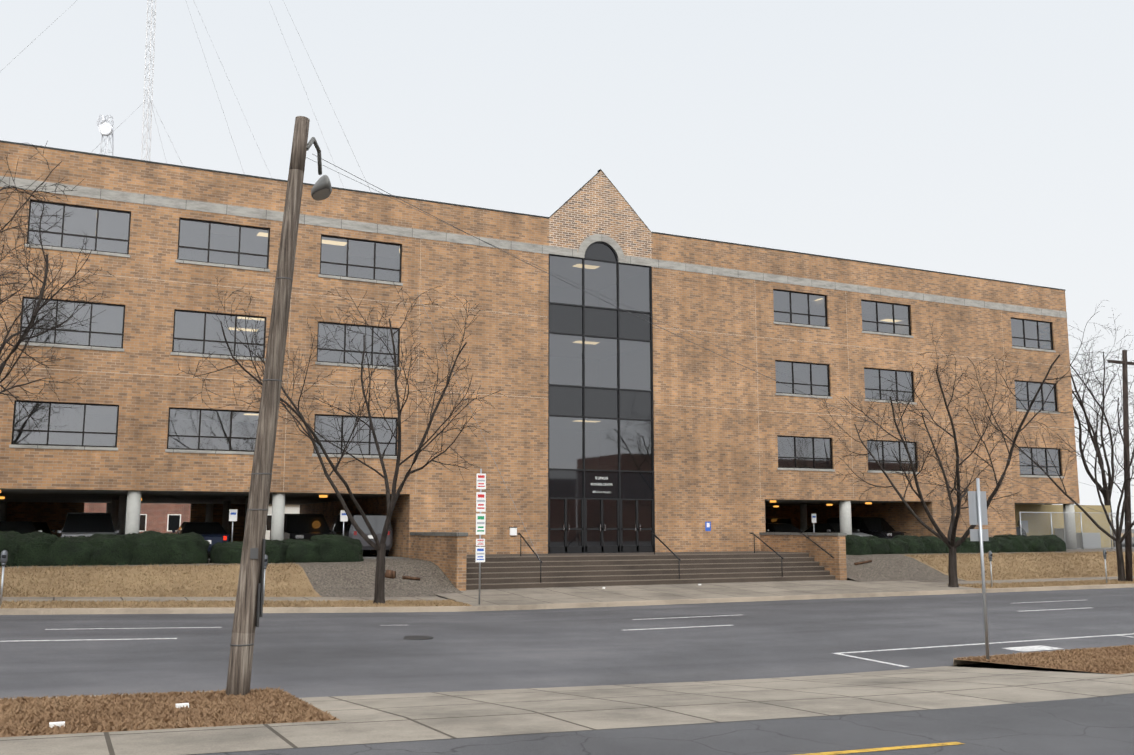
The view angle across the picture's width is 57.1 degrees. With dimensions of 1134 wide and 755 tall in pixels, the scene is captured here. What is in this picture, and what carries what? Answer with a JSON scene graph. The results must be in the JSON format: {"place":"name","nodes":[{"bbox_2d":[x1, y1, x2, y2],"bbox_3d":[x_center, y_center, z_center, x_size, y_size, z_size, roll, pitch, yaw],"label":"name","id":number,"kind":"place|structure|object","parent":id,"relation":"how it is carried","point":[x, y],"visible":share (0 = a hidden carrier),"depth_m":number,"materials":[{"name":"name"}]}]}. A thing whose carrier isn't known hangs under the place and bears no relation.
{"place":"outdoors","nodes":[
{"label":"outdoors","id":0,"kind":"place"},
{"bbox_2d":[97,115,113,155],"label":"roof tower","id":1,"kind":"structure","parent":0,"point":[105,128],"depth_m":48.28,"materials":[{"name":"white metal"}]},
{"bbox_2d":[6,502,244,541],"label":"carpark wall","id":2,"kind":"structure","parent":0,"point":[52,515],"depth_m":56.15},
{"bbox_2d":[265,504,299,539],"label":"house","id":3,"kind":"structure","parent":0,"point":[292,509],"depth_m":91.28,"materials":[{"name":"grey"}]},
{"bbox_2d":[0,587,1133,698],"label":"road","id":4,"kind":"structure","parent":0,"point":[302,655],"depth_m":21.65,"materials":[{"name":"grey asphalt"}]},
{"bbox_2d":[49,584,700,727],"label":"litter","id":5,"kind":"object","parent":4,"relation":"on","point":[52,724],"visible":0.62,"depth_m":10.40,"materials":[{"name":"white paint"}]},
{"bbox_2d":[403,636,432,639],"bbox_3d":[-3.278,5.565,22.228,0.840,0.026,0.840,4,-9,-25],"label":"manhole","id":6,"kind":"object","parent":4,"relation":"on","point":[417,637],"visible":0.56,"depth_m":22.24,"materials":[{"name":"grey metal"}]},
{"bbox_2d":[0,584,1133,699],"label":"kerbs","id":7,"kind":"structure","parent":4,"relation":"on","point":[35,611],"depth_m":32.26,"materials":[{"name":"grey concrete"}]},
{"bbox_2d":[0,648,1133,736],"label":"grass","id":8,"kind":"structure","parent":7,"relation":"on","point":[96,731],"depth_m":11.10,"materials":[{"name":"brown plant"}]},
{"bbox_2d":[226,116,309,695],"bbox_3d":[-4.007,0.357,13.990,0.811,8.157,0.310,4,-9,-25],"label":"utility pole","id":9,"kind":"object","parent":8,"relation":"on","point":[248,612],"visible":0.92,"depth_m":13.81,"materials":[{"name":"brown wood"}]},
{"bbox_2d":[230,277,292,645],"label":"pole bands","id":10,"kind":"object","parent":9,"relation":"attached to","point":[253,553],"visible":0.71,"depth_m":13.53,"materials":[{"name":"grey metal"}]},
{"bbox_2d":[307,137,331,200],"bbox_3d":[-3.674,-3.101,15.476,0.331,0.510,1.645,1,-8,-10],"label":"street light","id":11,"kind":"object","parent":9,"relation":"attached to","point":[321,189],"visible":1,"depth_m":15.62,"materials":[{"name":"grey"}]},
{"bbox_2d":[306,157,1132,496],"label":"service wire","id":12,"kind":"object","parent":9,"relation":"attached to","point":[656,319],"visible":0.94,"depth_m":19.18,"materials":[{"name":"grey"}]},
{"bbox_2d":[0,644,1133,736],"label":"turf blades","id":13,"kind":"object","parent":8,"relation":"on","point":[1115,658],"visible":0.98,"depth_m":11.94,"materials":[{"name":"brown plant"}]},
{"bbox_2d":[968,478,989,662],"bbox_3d":[7.663,3.539,19.197,0.460,3.350,0.068,4,-9,-25],"label":"sign post","id":14,"kind":"object","parent":8,"relation":"on","point":[977,502],"visible":1,"depth_m":19.30,"materials":[{"name":"grey metal"}]},
{"bbox_2d":[0,600,1133,754],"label":"road markings","id":15,"kind":"object","parent":4,"relation":"on","point":[1031,648],"visible":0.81,"depth_m":21.54,"materials":[{"name":"paint"}]},
{"bbox_2d":[0,550,1133,607],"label":"grass","id":16,"kind":"structure","parent":0,"point":[145,569],"depth_m":34.03,"materials":[{"name":"brown plant"}]},
{"bbox_2d":[0,550,7,606],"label":"parking meter","id":17,"kind":"object","parent":16,"relation":"on","point":[4,557],"visible":0.94,"depth_m":27.20,"materials":[{"name":"grey metal"}]},
{"bbox_2d":[0,141,113,432],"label":"tree","id":18,"kind":"object","parent":16,"relation":"on","point":[34,313],"visible":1,"depth_m":29.62,"materials":[{"name":"brown plant"}]},
{"bbox_2d":[263,554,267,604],"bbox_3d":[-8.731,5.864,30.015,0.170,1.510,0.126,4,-9,-25],"label":"parking meter","id":19,"kind":"object","parent":16,"relation":"on","point":[266,561],"visible":0.5,"depth_m":30.03,"materials":[{"name":"grey metal"}]},
{"bbox_2d":[177,277,504,603],"bbox_3d":[-7.473,1.825,32.622,9.435,10.726,9.280,4,-9,-25],"label":"tree","id":20,"kind":"object","parent":16,"relation":"on","point":[380,549],"visible":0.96,"depth_m":32.31,"materials":[{"name":"brown plant"}]},
{"bbox_2d":[1,549,1133,596],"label":"gravel beds","id":21,"kind":"object","parent":16,"relation":"on","point":[341,579],"visible":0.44,"depth_m":37.56,"materials":[{"name":"grey gravel"}]},
{"bbox_2d":[0,530,1065,566],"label":"hedges","id":22,"kind":"object","parent":21,"relation":"on","point":[149,551],"visible":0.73,"depth_m":36.66,"materials":[{"name":"green plant"}]},
{"bbox_2d":[385,560,871,579],"bbox_3d":[3.739,7.696,41.839,22.729,0.399,0.682,4,-9,-26],"label":"stump and logs","id":23,"kind":"object","parent":21,"relation":"on","point":[390,574],"visible":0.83,"depth_m":36.98,"materials":[{"name":"brown wood"}]},
{"bbox_2d":[1019,512,1133,549],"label":"chain link fence","id":24,"kind":"object","parent":21,"relation":"on","point":[1051,530],"visible":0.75,"depth_m":58.36,"materials":[{"name":"grey metal"}]},
{"bbox_2d":[988,551,992,586],"bbox_3d":[17.237,7.809,42.319,0.170,1.510,0.126,4,-9,-25],"label":"parking meter","id":25,"kind":"object","parent":16,"relation":"on","point":[990,555],"visible":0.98,"depth_m":42.33,"materials":[{"name":"grey metal"}]},
{"bbox_2d":[981,373,1133,580],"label":"tree","id":26,"kind":"object","parent":16,"relation":"on","point":[1118,539],"visible":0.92,"depth_m":47.06,"materials":[{"name":"brown plant"}]},
{"bbox_2d":[1103,549,1106,582],"bbox_3d":[23.412,8.231,45.250,0.170,1.510,0.126,4,-9,-25],"label":"parking meter","id":27,"kind":"object","parent":16,"relation":"on","point":[1104,553],"visible":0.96,"depth_m":45.26,"materials":[{"name":"grey metal"}]},
{"bbox_2d":[0,0,1133,528],"label":"sky","id":28,"kind":"structure","parent":0,"point":[988,139],"materials":[{"name":"white"}]},
{"bbox_2d":[2,576,1133,605],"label":"sidewalk","id":29,"kind":"structure","parent":0,"point":[526,596],"depth_m":37.63,"materials":[{"name":"grey concrete"}]},
{"bbox_2d":[476,469,485,603],"bbox_3d":[-2.748,5.047,32.974,0.320,4.300,0.070,4,-9,-25],"label":"parking sign post","id":30,"kind":"object","parent":29,"relation":"on","point":[480,508],"visible":0.96,"depth_m":33.02,"materials":[{"name":"grey metal"}]},
{"bbox_2d":[817,321,1129,586],"bbox_3d":[15.503,3.616,43.713,10.358,10.486,15.641,0,-8,-1],"label":"tree","id":31,"kind":"object","parent":29,"relation":"on","point":[950,542],"visible":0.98,"depth_m":41.62,"materials":[{"name":"brown plant"}]},
{"bbox_2d":[81,529,1133,754],"bbox_3d":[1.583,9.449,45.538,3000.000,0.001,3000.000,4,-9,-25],"label":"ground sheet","id":32,"kind":"object","parent":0,"point":[998,666],"depth_m":21.20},
{"bbox_2d":[0,666,1133,754],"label":"sidewalk","id":33,"kind":"structure","parent":32,"relation":"on","point":[379,718],"depth_m":12.63,"materials":[{"name":"grey concrete"}]},
{"bbox_2d":[1069,300,1133,546],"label":"tree","id":34,"kind":"object","parent":32,"relation":"on","point":[1106,493],"visible":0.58,"depth_m":64.92,"materials":[{"name":"brown plant"}]},
{"bbox_2d":[1107,350,1133,581],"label":"pole","id":35,"kind":"object","parent":32,"relation":"on","point":[1128,558],"visible":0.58,"depth_m":47.00,"materials":[{"name":"brown wood"}]},
{"bbox_2d":[466,551,834,589],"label":"entry steps","id":36,"kind":"structure","parent":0,"point":[584,558],"depth_m":41.65,"materials":[{"name":"grey concrete"}]},
{"bbox_2d":[410,535,846,590],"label":"cheek walls","id":37,"kind":"structure","parent":36,"relation":"on","point":[447,555],"depth_m":44.29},
{"bbox_2d":[410,532,846,535],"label":"cheek wall caps","id":38,"kind":"object","parent":37,"relation":"on","point":[466,534],"visible":0.96,"depth_m":44.51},
{"bbox_2d":[466,553,834,584],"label":"stair treads","id":39,"kind":"object","parent":36,"relation":"on","point":[640,570],"visible":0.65,"depth_m":41.40,"materials":[{"name":"brown"}]},
{"bbox_2d":[518,532,833,582],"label":"handrails","id":40,"kind":"object","parent":36,"relation":"on","point":[674,554],"visible":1,"depth_m":42.97,"materials":[{"name":"black metal"}]},
{"bbox_2d":[195,693,1133,754],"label":"road","id":41,"kind":"structure","parent":0,"point":[1104,725],"depth_m":10.42,"materials":[{"name":"grey asphalt"}]},
{"bbox_2d":[208,547,1132,559],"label":"carpark floor slab","id":42,"kind":"structure","parent":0,"point":[370,556],"depth_m":43.86,"materials":[{"name":"grey concrete"}]},
{"bbox_2d":[0,490,1076,548],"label":"concrete columns","id":43,"kind":"structure","parent":42,"relation":"on","point":[124,511],"depth_m":50.68,"materials":[{"name":"grey concrete"}]},
{"bbox_2d":[0,521,41,533],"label":"parked car","id":44,"kind":"object","parent":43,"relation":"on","point":[22,527],"visible":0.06,"depth_m":38.70,"materials":[{"name":"white paint"}]},
{"bbox_2d":[32,522,54,534],"bbox_3d":[-23.731,7.107,45.934,2.040,1.432,4.740,4,-9,-25],"label":"black sedan car","id":45,"kind":"object","parent":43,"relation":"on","point":[43,527],"visible":0.06,"depth_m":45.59,"materials":[{"name":"black paint"}]},
{"bbox_2d":[57,512,118,536],"bbox_3d":[-18.547,6.123,40.295,2.120,1.771,4.840,4,-9,-25],"label":"parked vehicle","id":46,"kind":"object","parent":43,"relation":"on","point":[84,524],"visible":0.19,"depth_m":39.51,"materials":[{"name":"grey paint"}]},
{"bbox_2d":[172,522,229,551],"bbox_3d":[-15.020,6.628,42.604,2.040,1.432,4.740,4,-9,-25],"label":"parked car","id":47,"kind":"object","parent":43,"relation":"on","point":[212,533],"visible":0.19,"depth_m":41.53,"materials":[{"name":"blue paint"}]},
{"bbox_2d":[229,509,237,541],"bbox_3d":[-12.869,6.029,40.028,0.300,1.900,0.063,4,-9,-25],"label":"parking sign","id":48,"kind":"object","parent":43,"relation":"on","point":[232,515],"visible":0.83,"depth_m":40.09,"materials":[{"name":"grey metal"}]},
{"bbox_2d":[270,514,334,539],"bbox_3d":[-11.154,6.629,43.805,2.120,1.771,4.840,4,-9,-25],"label":"black suv","id":49,"kind":"object","parent":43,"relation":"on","point":[302,526],"visible":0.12,"depth_m":42.95,"materials":[{"name":"black paint"}]},
{"bbox_2d":[340,510,347,533],"bbox_3d":[-8.992,6.294,41.869,0.300,1.900,0.063,4,-9,-25],"label":"parking sign","id":50,"kind":"object","parent":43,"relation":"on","point":[343,517],"visible":0.65,"depth_m":41.93,"materials":[{"name":"grey metal"}]},
{"bbox_2d":[330,514,392,555],"bbox_3d":[-9.076,6.802,45.011,2.120,1.771,4.840,4,-9,-25],"label":"car","id":51,"kind":"object","parent":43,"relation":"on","point":[377,522],"visible":0.42,"depth_m":43.08,"materials":[{"name":"grey paint"}]},
{"bbox_2d":[0,488,1068,505],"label":"carpark ceiling slab","id":52,"kind":"structure","parent":43,"relation":"on","point":[100,496],"depth_m":47.14,"materials":[{"name":"black concrete"}]},
{"bbox_2d":[0,490,871,506],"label":"ceiling lights","id":53,"kind":"object","parent":52,"relation":"attached to","point":[325,496],"visible":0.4,"depth_m":52.00},
{"bbox_2d":[0,142,1079,557],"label":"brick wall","id":54,"kind":"structure","parent":43,"relation":"on","point":[714,462],"depth_m":44.67,"materials":[{"name":"brown brick"}]},
{"bbox_2d":[509,527,516,534],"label":"wall sign","id":55,"kind":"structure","parent":54,"relation":"attached to","point":[513,530],"depth_m":44.00,"materials":[{"name":"white paint"}]},
{"bbox_2d":[0,140,1065,290],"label":"parapet coping","id":56,"kind":"object","parent":54,"relation":"on","point":[598,171],"visible":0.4,"depth_m":45.17,"materials":[{"name":"brown"}]},
{"bbox_2d":[0,176,1066,477],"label":"stone band and sills","id":57,"kind":"object","parent":54,"relation":"attached to","point":[242,212],"visible":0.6,"depth_m":43.28,"materials":[{"name":"grey stone"}]},
{"bbox_2d":[11,200,1061,475],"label":"windows","id":58,"kind":"structure","parent":54,"relation":"attached to","point":[193,332],"depth_m":40.77,"materials":[{"name":"grey glass"}]},
{"bbox_2d":[3,253,1070,498],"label":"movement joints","id":59,"kind":"object","parent":54,"relation":"attached to","point":[539,397],"visible":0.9,"depth_m":44.10,"materials":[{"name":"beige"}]},
{"bbox_2d":[549,170,651,262],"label":"brick gable","id":60,"kind":"structure","parent":54,"relation":"attached to","point":[596,208],"depth_m":47.99,"materials":[{"name":"brick"}]},
{"bbox_2d":[548,241,654,553],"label":"curtain wall","id":61,"kind":"structure","parent":54,"relation":"attached to","point":[600,391],"depth_m":46.79,"materials":[{"name":"grey glass"}]},
{"bbox_2d":[705,522,710,530],"bbox_3d":[6.546,6.901,48.299,0.300,0.430,0.014,4,-9,-25],"label":"wall sign","id":62,"kind":"object","parent":54,"relation":"attached to","point":[707,526],"visible":1,"depth_m":48.29,"materials":[{"name":"blue"}]},
{"bbox_2d":[766,518,791,523],"bbox_3d":[11.578,9.430,63.269,2.120,1.771,4.840,4,-9,-25],"label":"black suv","id":63,"kind":"object","parent":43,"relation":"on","point":[778,520],"visible":0.02,"depth_m":61.35,"materials":[{"name":"black paint"}]},
{"bbox_2d":[765,523,806,532],"bbox_3d":[10.760,8.326,54.404,2.040,1.432,4.740,4,-9,-25],"label":"dark sedan","id":64,"kind":"object","parent":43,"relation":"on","point":[778,527],"visible":0.04,"depth_m":53.48,"materials":[{"name":"grey paint"}]},
{"bbox_2d":[811,514,816,532],"bbox_3d":[12.428,7.805,52.367,0.300,1.900,0.063,4,-9,-25],"label":"parking sign","id":65,"kind":"object","parent":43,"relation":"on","point":[813,516],"visible":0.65,"depth_m":52.42,"materials":[{"name":"grey metal"}]},
{"bbox_2d":[804,523,872,536],"bbox_3d":[14.269,8.503,55.630,2.040,1.432,4.740,4,-9,-25],"label":"silver sedan car","id":66,"kind":"object","parent":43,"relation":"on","point":[827,528],"visible":0.12,"depth_m":55.09,"materials":[{"name":"grey paint"}]},
{"bbox_2d":[827,517,907,538],"bbox_3d":[16.347,8.508,56.861,2.120,1.771,4.840,4,-9,-25],"label":"car","id":67,"kind":"object","parent":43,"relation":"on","point":[879,527],"visible":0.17,"depth_m":56.01,"materials":[{"name":"black paint"}]},
{"bbox_2d":[1018,521,1100,547],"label":"yard cabinets","id":68,"kind":"object","parent":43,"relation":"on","point":[1080,538],"visible":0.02,"depth_m":61.82,"materials":[{"name":"grey"}]},
{"bbox_2d":[1015,504,1112,547],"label":"tan block wall","id":69,"kind":"structure","parent":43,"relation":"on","point":[1036,508],"depth_m":62.03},
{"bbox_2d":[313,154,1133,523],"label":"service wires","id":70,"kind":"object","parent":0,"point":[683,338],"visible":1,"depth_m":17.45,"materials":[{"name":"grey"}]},
{"bbox_2d":[1016,527,1026,535],"bbox_3d":[25.049,8.995,58.318,1.240,1.240,0.700,4,-9,-25],"label":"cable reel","id":71,"kind":"object","parent":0,"point":[1018,531],"visible":0.1,"depth_m":58.08,"materials":[{"name":"grey"}]},
{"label":"rear lawn","id":72,"kind":"structure","parent":0,"visible":0},
{"bbox_2d":[84,503,190,532],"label":"house","id":73,"kind":"structure","parent":72,"relation":"on","point":[163,517],"depth_m":89.12,"materials":[{"name":"brick"}]},
{"bbox_2d":[141,0,155,160],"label":"radio mast","id":74,"kind":"object","parent":72,"relation":"on","point":[149,69],"visible":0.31,"depth_m":86.59,"materials":[{"name":"grey metal"}]},
{"bbox_2d":[1,2,539,559],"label":"mast guy wires","id":75,"kind":"object","parent":74,"relation":"attached to","point":[369,188],"visible":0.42,"depth_m":64.58,"materials":[{"name":"grey"}]}
]}

